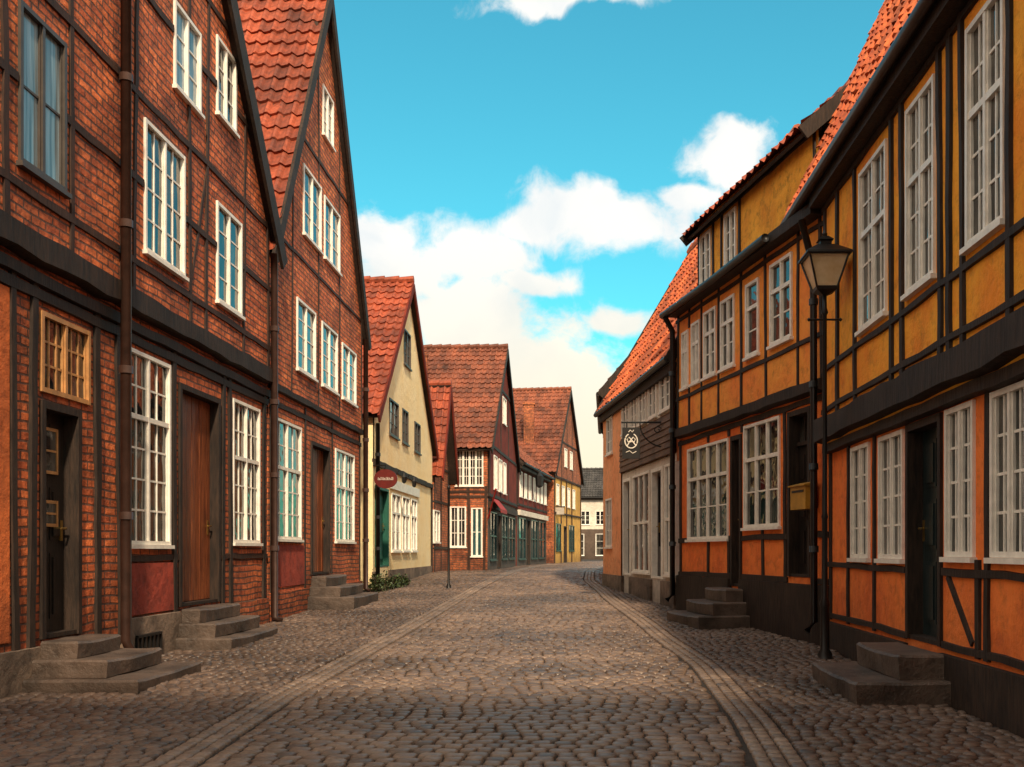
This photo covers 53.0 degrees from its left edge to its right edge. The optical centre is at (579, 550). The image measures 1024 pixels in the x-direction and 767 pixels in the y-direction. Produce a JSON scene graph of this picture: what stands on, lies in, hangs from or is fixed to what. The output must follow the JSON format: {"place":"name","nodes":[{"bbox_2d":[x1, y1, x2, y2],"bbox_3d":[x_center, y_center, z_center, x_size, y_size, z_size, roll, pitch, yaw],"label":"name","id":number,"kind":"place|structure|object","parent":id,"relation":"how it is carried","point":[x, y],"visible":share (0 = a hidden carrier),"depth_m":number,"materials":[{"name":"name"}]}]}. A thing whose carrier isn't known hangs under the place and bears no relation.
{"place":"outdoors","nodes":[
{"label":"outdoors","id":0,"kind":"place"},
{"bbox_2d":[199,561,747,766],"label":"road","id":1,"kind":"structure","parent":0,"point":[504,628],"depth_m":8.70,"materials":[{"name":"stone"}]},
{"bbox_2d":[142,561,806,766],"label":"kerb band","id":2,"kind":"object","parent":1,"relation":"on","point":[201,747],"visible":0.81,"depth_m":8.79,"materials":[{"name":"stone"}]},
{"bbox_2d":[4,559,1015,766],"bbox_3d":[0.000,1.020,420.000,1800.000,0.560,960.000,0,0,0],"label":"ground","id":3,"kind":"structure","parent":0,"point":[749,760],"depth_m":7.85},
{"bbox_2d":[0,0,287,697],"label":"brick house","id":4,"kind":"structure","parent":3,"relation":"on","point":[140,228],"depth_m":11.09,"materials":[{"name":"brick"}]},
{"bbox_2d":[16,0,71,198],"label":"window","id":5,"kind":"structure","parent":4,"relation":"in","point":[42,53],"depth_m":9.37,"materials":[{"name":"glass"}]},
{"bbox_2d":[39,400,81,639],"bbox_3d":[-5.075,-0.290,9.850,0.210,2.220,0.757,0,0,0],"label":"door","id":6,"kind":"structure","parent":4,"relation":"in","point":[60,426],"depth_m":10.04,"materials":[{"name":"paint"}]},
{"bbox_2d":[39,310,90,404],"bbox_3d":[-5.026,-1.855,9.943,0.108,0.750,0.944,0,0,0],"label":"window","id":7,"kind":"structure","parent":4,"relation":"in","point":[64,346],"depth_m":9.92,"materials":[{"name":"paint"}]},
{"bbox_2d":[132,348,174,548],"bbox_3d":[-5.010,-1.142,11.851,0.140,2.235,1.289,0,0,0],"label":"window","id":8,"kind":"structure","parent":4,"relation":"in","point":[151,376],"depth_m":11.98,"materials":[{"name":"white paint"}]},
{"bbox_2d":[142,117,188,281],"bbox_3d":[-4.940,-4.128,12.156,0.140,1.545,1.236,0,0,0],"label":"window","id":9,"kind":"structure","parent":4,"relation":"in","point":[164,166],"depth_m":12.12,"materials":[{"name":"white paint"}]},
{"bbox_2d":[172,0,204,119],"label":"window","id":10,"kind":"structure","parent":4,"relation":"in","point":[187,39],"depth_m":12.83,"materials":[{"name":"white paint"}]},
{"bbox_2d":[178,382,220,606],"bbox_3d":[-5.075,-0.700,13.465,0.210,2.800,1.442,0,0,0],"label":"door","id":11,"kind":"structure","parent":4,"relation":"in","point":[199,412],"depth_m":13.71,"materials":[{"name":"brown wood"}]},
{"bbox_2d":[215,34,239,138],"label":"window","id":12,"kind":"structure","parent":4,"relation":"in","point":[226,70],"depth_m":14.24,"materials":[{"name":"white paint"}]},
{"bbox_2d":[215,200,245,320],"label":"window","id":13,"kind":"structure","parent":4,"relation":"in","point":[229,230],"depth_m":14.36,"materials":[{"name":"white paint"}]},
{"bbox_2d":[232,398,262,545],"bbox_3d":[-5.010,-1.138,15.336,0.140,2.125,1.296,0,0,0],"label":"window","id":14,"kind":"structure","parent":4,"relation":"in","point":[246,418],"depth_m":15.31,"materials":[{"name":"white paint"}]},
{"bbox_2d":[237,0,371,621],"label":"brick house","id":15,"kind":"structure","parent":3,"relation":"on","point":[293,52],"depth_m":19.29,"materials":[{"name":"red brick"}]},
{"bbox_2d":[278,418,303,541],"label":"window","id":16,"kind":"structure","parent":15,"relation":"in","point":[289,434],"depth_m":17.70,"materials":[{"name":"white paint"}]},
{"bbox_2d":[296,297,318,382],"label":"window","id":17,"kind":"structure","parent":15,"relation":"in","point":[305,316],"depth_m":18.51,"materials":[{"name":"white paint"}]},
{"bbox_2d":[302,163,323,255],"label":"window","id":18,"kind":"structure","parent":15,"relation":"in","point":[312,190],"depth_m":18.94,"materials":[{"name":"white paint"}]},
{"bbox_2d":[310,440,330,574],"bbox_3d":[-5.075,-0.800,19.712,0.210,2.500,1.423,0,0,0],"label":"door","id":19,"kind":"structure","parent":15,"relation":"in","point":[320,455],"depth_m":20.08,"materials":[{"name":"brown wood"}]},
{"bbox_2d":[322,83,335,152],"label":"window","id":20,"kind":"structure","parent":15,"relation":"in","point":[327,102],"depth_m":20.11,"materials":[{"name":"white paint"}]},
{"bbox_2d":[321,321,339,396],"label":"window","id":21,"kind":"structure","parent":15,"relation":"in","point":[329,338],"depth_m":20.26,"materials":[{"name":"white paint"}]},
{"bbox_2d":[323,195,341,276],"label":"window","id":22,"kind":"structure","parent":15,"relation":"in","point":[332,219],"depth_m":20.46,"materials":[{"name":"white paint"}]},
{"bbox_2d":[334,448,356,543],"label":"window","id":23,"kind":"structure","parent":15,"relation":"in","point":[344,461],"depth_m":21.74,"materials":[{"name":"white paint"}]},
{"bbox_2d":[341,342,357,407],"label":"window","id":24,"kind":"structure","parent":15,"relation":"in","point":[349,357],"depth_m":21.97,"materials":[{"name":"white paint"}]},
{"bbox_2d":[361,276,438,589],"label":"yellow house","id":25,"kind":"structure","parent":3,"relation":"on","point":[402,443],"depth_m":28.55,"materials":[{"name":"beige paint"}]},
{"bbox_2d":[375,487,388,566],"bbox_3d":[-5.075,-0.600,25.830,0.210,2.000,1.701,0,0,0],"label":"door","id":26,"kind":"structure","parent":25,"relation":"in","point":[384,493],"depth_m":26.61,"materials":[{"name":"green wood"}]},
{"bbox_2d":[373,465,397,487],"bbox_3d":[-4.704,-1.786,24.610,0.650,0.572,0.185,0,0,13],"label":"oval sign","id":27,"kind":"object","parent":25,"relation":"attached to","point":[385,478],"visible":1,"depth_m":24.57,"materials":[{"name":"red metal"}]},
{"bbox_2d":[389,397,399,440],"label":"window","id":28,"kind":"structure","parent":25,"relation":"in","point":[393,406],"depth_m":27.31,"materials":[{"name":"glass"}]},
{"bbox_2d":[391,492,401,552],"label":"window","id":29,"kind":"structure","parent":25,"relation":"in","point":[395,498],"depth_m":27.78,"materials":[{"name":"white paint"}]},
{"bbox_2d":[402,408,409,446],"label":"window","id":30,"kind":"structure","parent":25,"relation":"in","point":[405,415],"depth_m":29.09,"materials":[{"name":"paint"}]},
{"bbox_2d":[402,496,410,552],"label":"window","id":31,"kind":"structure","parent":25,"relation":"in","point":[405,500],"depth_m":29.36,"materials":[{"name":"white paint"}]},
{"bbox_2d":[403,329,411,371],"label":"window","id":32,"kind":"structure","parent":25,"relation":"in","point":[407,337],"depth_m":29.42,"materials":[{"name":"glass"}]},
{"bbox_2d":[411,499,418,551],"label":"window","id":33,"kind":"structure","parent":25,"relation":"in","point":[413,502],"depth_m":30.78,"materials":[{"name":"white paint"}]},
{"bbox_2d":[414,421,421,455],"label":"window","id":34,"kind":"structure","parent":25,"relation":"in","point":[417,427],"depth_m":31.26,"materials":[{"name":"paint"}]},
{"bbox_2d":[429,380,458,571],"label":"timbered house","id":35,"kind":"structure","parent":3,"relation":"on","point":[445,471],"depth_m":35.98,"materials":[{"name":"brick"}]},
{"bbox_2d":[433,510,440,543],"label":"window","id":36,"kind":"structure","parent":35,"relation":"in","point":[436,514],"depth_m":35.24,"materials":[{"name":"white paint"}]},
{"bbox_2d":[424,343,520,570],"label":"corner shop house","id":37,"kind":"structure","parent":3,"relation":"on","point":[479,376],"depth_m":40.27,"materials":[{"name":"red brick"}]},
{"bbox_2d":[450,506,466,547],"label":"window","id":38,"kind":"structure","parent":37,"relation":"in","point":[457,514],"depth_m":38.06,"materials":[{"name":"white paint"}]},
{"bbox_2d":[455,451,483,486],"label":"window","id":39,"kind":"structure","parent":37,"relation":"in","point":[470,463],"depth_m":38.03,"materials":[{"name":"white paint"}]},
{"bbox_2d":[470,508,482,557],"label":"window","id":40,"kind":"structure","parent":37,"relation":"in","point":[476,513],"depth_m":38.02,"materials":[{"name":"white paint"}]},
{"bbox_2d":[490,511,497,560],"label":"window","id":41,"kind":"structure","parent":37,"relation":"in","point":[493,516],"depth_m":39.57,"materials":[{"name":"teal glass"}]},
{"bbox_2d":[494,455,498,490],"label":"window","id":42,"kind":"structure","parent":37,"relation":"in","point":[495,457],"depth_m":40.06,"materials":[{"name":"white paint"}]},
{"bbox_2d":[497,513,500,567],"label":"door","id":43,"kind":"structure","parent":37,"relation":"in","point":[498,515],"depth_m":41.92,"materials":[{"name":"black glass"}]},
{"bbox_2d":[498,459,502,493],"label":"window","id":44,"kind":"structure","parent":37,"relation":"in","point":[500,461],"depth_m":41.45,"materials":[{"name":"white paint"}]},
{"bbox_2d":[502,396,506,426],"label":"window","id":45,"kind":"structure","parent":37,"relation":"in","point":[504,423],"depth_m":42.87,"materials":[{"name":"white paint"}]},
{"bbox_2d":[503,462,506,494],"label":"window","id":46,"kind":"structure","parent":37,"relation":"in","point":[504,464],"depth_m":43.00,"materials":[{"name":"white paint"}]},
{"bbox_2d":[502,515,508,559],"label":"window","id":47,"kind":"structure","parent":37,"relation":"in","point":[504,518],"depth_m":43.37,"materials":[{"name":"teal glass"}]},
{"bbox_2d":[508,517,514,559],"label":"window","id":48,"kind":"structure","parent":37,"relation":"in","point":[511,521],"depth_m":46.12,"materials":[{"name":"teal glass"}]},
{"bbox_2d":[516,447,554,565],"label":"shop house","id":49,"kind":"structure","parent":3,"relation":"on","point":[531,509],"depth_m":52.19,"materials":[{"name":"brick"}]},
{"bbox_2d":[519,472,522,497],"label":"window","id":50,"kind":"structure","parent":49,"relation":"in","point":[520,476],"depth_m":49.07,"materials":[{"name":"white paint"}]},
{"bbox_2d":[518,517,526,559],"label":"window","id":51,"kind":"structure","parent":49,"relation":"in","point":[521,521],"depth_m":49.63,"materials":[{"name":"teal glass"}]},
{"bbox_2d":[524,473,527,498],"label":"window","id":52,"kind":"structure","parent":49,"relation":"in","point":[525,475],"depth_m":50.38,"materials":[{"name":"white paint"}]},
{"bbox_2d":[527,519,529,564],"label":"door","id":53,"kind":"structure","parent":49,"relation":"in","point":[528,520],"depth_m":52.03,"materials":[{"name":"black glass"}]},
{"bbox_2d":[528,475,531,500],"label":"window","id":54,"kind":"structure","parent":49,"relation":"in","point":[530,477],"depth_m":52.13,"materials":[{"name":"white paint"}]},
{"bbox_2d":[533,477,535,501],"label":"window","id":55,"kind":"structure","parent":49,"relation":"in","point":[534,482],"depth_m":53.51,"materials":[{"name":"white paint"}]},
{"bbox_2d":[531,520,537,559],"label":"window","id":56,"kind":"structure","parent":49,"relation":"in","point":[534,524],"depth_m":53.59,"materials":[{"name":"teal glass"}]},
{"bbox_2d":[532,469,543,487],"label":"hanging lantern","id":57,"kind":"object","parent":49,"relation":"attached to","point":[539,477],"visible":0.84,"depth_m":51.87,"materials":[{"name":"black metal"}]},
{"bbox_2d":[538,521,545,558],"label":"window","id":58,"kind":"structure","parent":49,"relation":"in","point":[541,525],"depth_m":56.33,"materials":[{"name":"teal glass"}]},
{"bbox_2d":[513,386,584,562],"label":"gable house","id":59,"kind":"structure","parent":3,"relation":"on","point":[547,434],"depth_m":61.72,"materials":[{"name":"yellow paint"}]},
{"bbox_2d":[556,523,561,551],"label":"window","id":60,"kind":"structure","parent":59,"relation":"in","point":[558,526],"depth_m":59.86,"materials":[{"name":"teal glass"}]},
{"bbox_2d":[564,526,566,561],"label":"door","id":61,"kind":"structure","parent":59,"relation":"in","point":[565,527],"depth_m":62.58,"materials":[{"name":"brown wood"}]},
{"bbox_2d":[569,525,574,551],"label":"window","id":62,"kind":"structure","parent":59,"relation":"in","point":[571,528],"depth_m":64.41,"materials":[{"name":"teal glass"}]},
{"bbox_2d":[581,467,602,558],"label":"white house","id":63,"kind":"structure","parent":3,"relation":"on","point":[592,518],"depth_m":89.75,"materials":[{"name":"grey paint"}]},
{"bbox_2d":[581,511,589,524],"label":"window","id":64,"kind":"structure","parent":63,"relation":"in","point":[585,520],"depth_m":89.77,"materials":[{"name":"white paint"}]},
{"bbox_2d":[595,534,602,555],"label":"window","id":65,"kind":"structure","parent":63,"relation":"in","point":[599,537],"depth_m":89.68,"materials":[{"name":"white paint"}]},
{"bbox_2d":[596,511,602,524],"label":"window","id":66,"kind":"structure","parent":63,"relation":"in","point":[599,514],"depth_m":89.68,"materials":[{"name":"white paint"}]},
{"bbox_2d":[596,359,625,433],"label":"orange house","id":67,"kind":"structure","parent":3,"relation":"on","point":[601,392],"depth_m":26.58,"materials":[{"name":"paint"}]},
{"bbox_2d":[593,124,798,608],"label":"shop house","id":68,"kind":"structure","parent":3,"relation":"on","point":[636,527],"depth_m":22.06,"materials":[{"name":"orange paint"}]},
{"bbox_2d":[604,498,611,548],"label":"window","id":69,"kind":"structure","parent":68,"relation":"in","point":[608,502],"depth_m":25.43,"materials":[{"name":"white paint"}]},
{"bbox_2d":[605,416,612,456],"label":"window","id":70,"kind":"structure","parent":68,"relation":"in","point":[609,422],"depth_m":25.32,"materials":[{"name":"white paint"}]},
{"bbox_2d":[620,404,629,436],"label":"window","id":71,"kind":"structure","parent":68,"relation":"in","point":[625,411],"depth_m":23.23,"materials":[{"name":"white paint"}]},
{"bbox_2d":[623,477,630,574],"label":"window","id":72,"kind":"structure","parent":68,"relation":"in","point":[626,482],"depth_m":23.67,"materials":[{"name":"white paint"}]},
{"bbox_2d":[630,398,637,426],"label":"window","id":73,"kind":"structure","parent":68,"relation":"in","point":[633,405],"depth_m":22.35,"materials":[{"name":"white paint"}]},
{"bbox_2d":[631,470,649,574],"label":"window","id":74,"kind":"structure","parent":68,"relation":"in","point":[640,482],"depth_m":21.93,"materials":[{"name":"white paint"}]},
{"bbox_2d":[636,392,646,426],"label":"window","id":75,"kind":"structure","parent":68,"relation":"in","point":[642,400],"depth_m":21.49,"materials":[{"name":"white paint"}]},
{"bbox_2d":[621,421,666,458],"bbox_3d":[1.249,-2.190,19.752,0.897,0.820,0.056,0,0,0],"label":"hanging sign","id":76,"kind":"object","parent":68,"relation":"attached to","point":[630,442],"visible":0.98,"depth_m":19.75,"materials":[{"name":"black metal"}]},
{"bbox_2d":[646,384,657,420],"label":"window","id":77,"kind":"structure","parent":68,"relation":"in","point":[653,392],"depth_m":20.53,"materials":[{"name":"white paint"}]},
{"bbox_2d":[651,466,662,578],"bbox_3d":[1.620,-0.550,20.339,0.210,2.200,0.929,0,0,-9],"label":"door","id":78,"kind":"structure","parent":68,"relation":"in","point":[656,473],"depth_m":20.72,"materials":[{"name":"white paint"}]},
{"bbox_2d":[657,376,675,415],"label":"window","id":79,"kind":"structure","parent":68,"relation":"in","point":[664,386],"depth_m":19.46,"materials":[{"name":"white paint"}]},
{"bbox_2d":[662,461,678,577],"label":"window","id":80,"kind":"structure","parent":68,"relation":"in","point":[666,467],"depth_m":19.33,"materials":[{"name":"white paint"}]},
{"bbox_2d":[659,80,848,645],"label":"timbered house","id":81,"kind":"structure","parent":3,"relation":"on","point":[749,374],"depth_m":15.28,"materials":[{"name":"orange paint"}]},
{"bbox_2d":[679,329,688,391],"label":"window","id":82,"kind":"structure","parent":81,"relation":"in","point":[685,335],"depth_m":18.18,"materials":[{"name":"white paint"}]},
{"bbox_2d":[688,319,699,386],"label":"window","id":83,"kind":"structure","parent":81,"relation":"in","point":[695,327],"depth_m":17.63,"materials":[{"name":"white paint"}]},
{"bbox_2d":[699,228,710,284],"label":"window","id":84,"kind":"structure","parent":81,"relation":"in","point":[704,240],"depth_m":18.18,"materials":[{"name":"white paint"}]},
{"bbox_2d":[685,438,728,541],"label":"window","id":85,"kind":"structure","parent":81,"relation":"in","point":[707,464],"depth_m":17.21,"materials":[{"name":"white paint"}]},
{"bbox_2d":[700,305,716,381],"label":"window","id":86,"kind":"structure","parent":81,"relation":"in","point":[710,316],"depth_m":16.95,"materials":[{"name":"white paint"}]},
{"bbox_2d":[717,293,735,373],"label":"window","id":87,"kind":"structure","parent":81,"relation":"in","point":[727,306],"depth_m":16.16,"materials":[{"name":"white paint"}]},
{"bbox_2d":[724,206,736,264],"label":"window","id":88,"kind":"structure","parent":81,"relation":"in","point":[730,218],"depth_m":17.00,"materials":[{"name":"white paint"}]},
{"bbox_2d":[730,434,741,585],"bbox_3d":[2.513,-0.625,15.964,0.288,2.350,0.471,0,0,0],"label":"door","id":89,"kind":"structure","parent":81,"relation":"in","point":[735,441],"depth_m":16.10,"materials":[{"name":"black wood"}]},
{"bbox_2d":[742,277,759,361],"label":"window","id":90,"kind":"structure","parent":81,"relation":"in","point":[752,288],"depth_m":15.26,"materials":[{"name":"white paint"}]},
{"bbox_2d":[740,415,781,530],"bbox_3d":[2.676,-1.103,14.995,0.140,1.595,1.386,0,0,-13],"label":"window","id":91,"kind":"structure","parent":81,"relation":"in","point":[761,439],"depth_m":15.02,"materials":[{"name":"white paint"}]},
{"bbox_2d":[766,251,793,349],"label":"window","id":92,"kind":"structure","parent":81,"relation":"in","point":[781,271],"depth_m":14.17,"materials":[{"name":"white paint"}]},
{"bbox_2d":[787,406,809,577],"bbox_3d":[3.027,-0.775,13.753,0.210,2.250,0.709,0,0,-13],"label":"door","id":93,"kind":"structure","parent":81,"relation":"in","point":[798,421],"depth_m":14.01,"materials":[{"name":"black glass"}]},
{"bbox_2d":[788,481,817,509],"bbox_3d":[2.903,-0.720,13.352,0.190,0.360,0.497,0,0,-13],"label":"mailbox","id":94,"kind":"object","parent":81,"relation":"attached to","point":[800,496],"visible":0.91,"depth_m":13.28,"materials":[{"name":"yellow paint"}]},
{"bbox_2d":[781,0,1023,738],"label":"timbered house","id":95,"kind":"structure","parent":3,"relation":"on","point":[911,186],"depth_m":8.85,"materials":[{"name":"orange paint"}]},
{"bbox_2d":[847,442,870,562],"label":"window","id":96,"kind":"structure","parent":95,"relation":"in","point":[860,454],"depth_m":11.40,"materials":[{"name":"white paint"}]},
{"bbox_2d":[854,138,888,336],"bbox_3d":[3.070,-3.218,10.665,0.140,1.765,1.040,0,0,0],"label":"window","id":97,"kind":"structure","parent":95,"relation":"in","point":[873,178],"depth_m":10.64,"materials":[{"name":"white paint"}]},
{"bbox_2d":[874,429,904,563],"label":"window","id":98,"kind":"structure","parent":95,"relation":"in","point":[891,447],"depth_m":10.28,"materials":[{"name":"white paint"}]},
{"bbox_2d":[900,73,936,301],"bbox_3d":[3.070,-3.218,9.173,0.140,1.765,0.828,0,0,0],"label":"window","id":99,"kind":"structure","parent":95,"relation":"in","point":[920,132],"depth_m":9.15,"materials":[{"name":"white paint"}]},
{"bbox_2d":[905,412,942,646],"bbox_3d":[3.215,-0.185,9.322,0.210,2.030,0.946,0,0,0],"label":"door","id":100,"kind":"structure","parent":95,"relation":"in","point":[923,437],"depth_m":9.62,"materials":[{"name":"black wood"}]},
{"bbox_2d":[939,400,976,562],"bbox_3d":[3.150,-0.553,8.434,0.140,1.295,0.691,0,0,0],"label":"window","id":101,"kind":"structure","parent":95,"relation":"in","point":[959,420],"depth_m":8.41,"materials":[{"name":"white paint"}]},
{"bbox_2d":[959,0,1005,255],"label":"window","id":102,"kind":"structure","parent":95,"relation":"in","point":[985,35],"depth_m":7.68,"materials":[{"name":"white paint"}]},
{"bbox_2d":[984,380,1023,564],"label":"window","id":103,"kind":"structure","parent":95,"relation":"in","point":[1006,404],"depth_m":7.47,"materials":[{"name":"white paint"}]},
{"bbox_2d":[0,562,1023,766],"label":"pavement","id":104,"kind":"structure","parent":0,"point":[143,728],"depth_m":8.45,"materials":[{"name":"stone"}]},
{"bbox_2d":[22,634,201,694],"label":"stone steps","id":105,"kind":"structure","parent":104,"relation":"on","point":[95,663],"depth_m":9.37,"materials":[{"name":"stone"}]},
{"bbox_2d":[176,603,277,650],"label":"stone steps","id":106,"kind":"structure","parent":104,"relation":"on","point":[221,626],"depth_m":12.82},
{"bbox_2d":[307,574,377,609],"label":"stone steps","id":107,"kind":"structure","parent":104,"relation":"on","point":[333,592],"depth_m":18.80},
{"bbox_2d":[365,569,410,591],"bbox_3d":[-4.618,0.695,25.166,0.674,0.567,3.745,0,0,4],"label":"shrub","id":108,"kind":"object","parent":104,"relation":"on","point":[392,582],"visible":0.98,"depth_m":24.30,"materials":[{"name":"green plant"}]},
{"bbox_2d":[446,485,450,588],"bbox_3d":[-3.200,-0.333,25.000,0.120,2.574,0.114,0,0,0],"label":"iron post","id":109,"kind":"object","parent":104,"relation":"on","point":[448,585],"visible":0.91,"depth_m":24.98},
{"bbox_2d":[667,587,749,629],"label":"stone steps","id":110,"kind":"structure","parent":104,"relation":"on","point":[719,608],"depth_m":15.44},
{"bbox_2d":[798,224,852,659],"bbox_3d":[2.775,-1.218,11.600,0.509,4.964,0.509,0,0,0],"label":"street lamp","id":111,"kind":"object","parent":104,"relation":"on","point":[823,261],"visible":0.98,"depth_m":11.56,"materials":[{"name":"black metal"}]},
{"bbox_2d":[812,642,950,706],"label":"stone steps","id":112,"kind":"structure","parent":104,"relation":"on","point":[891,673],"depth_m":8.63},
{"bbox_2d":[334,0,884,467],"label":"sky","id":113,"kind":"structure","parent":0,"point":[538,170],"materials":[{"name":"blue"}]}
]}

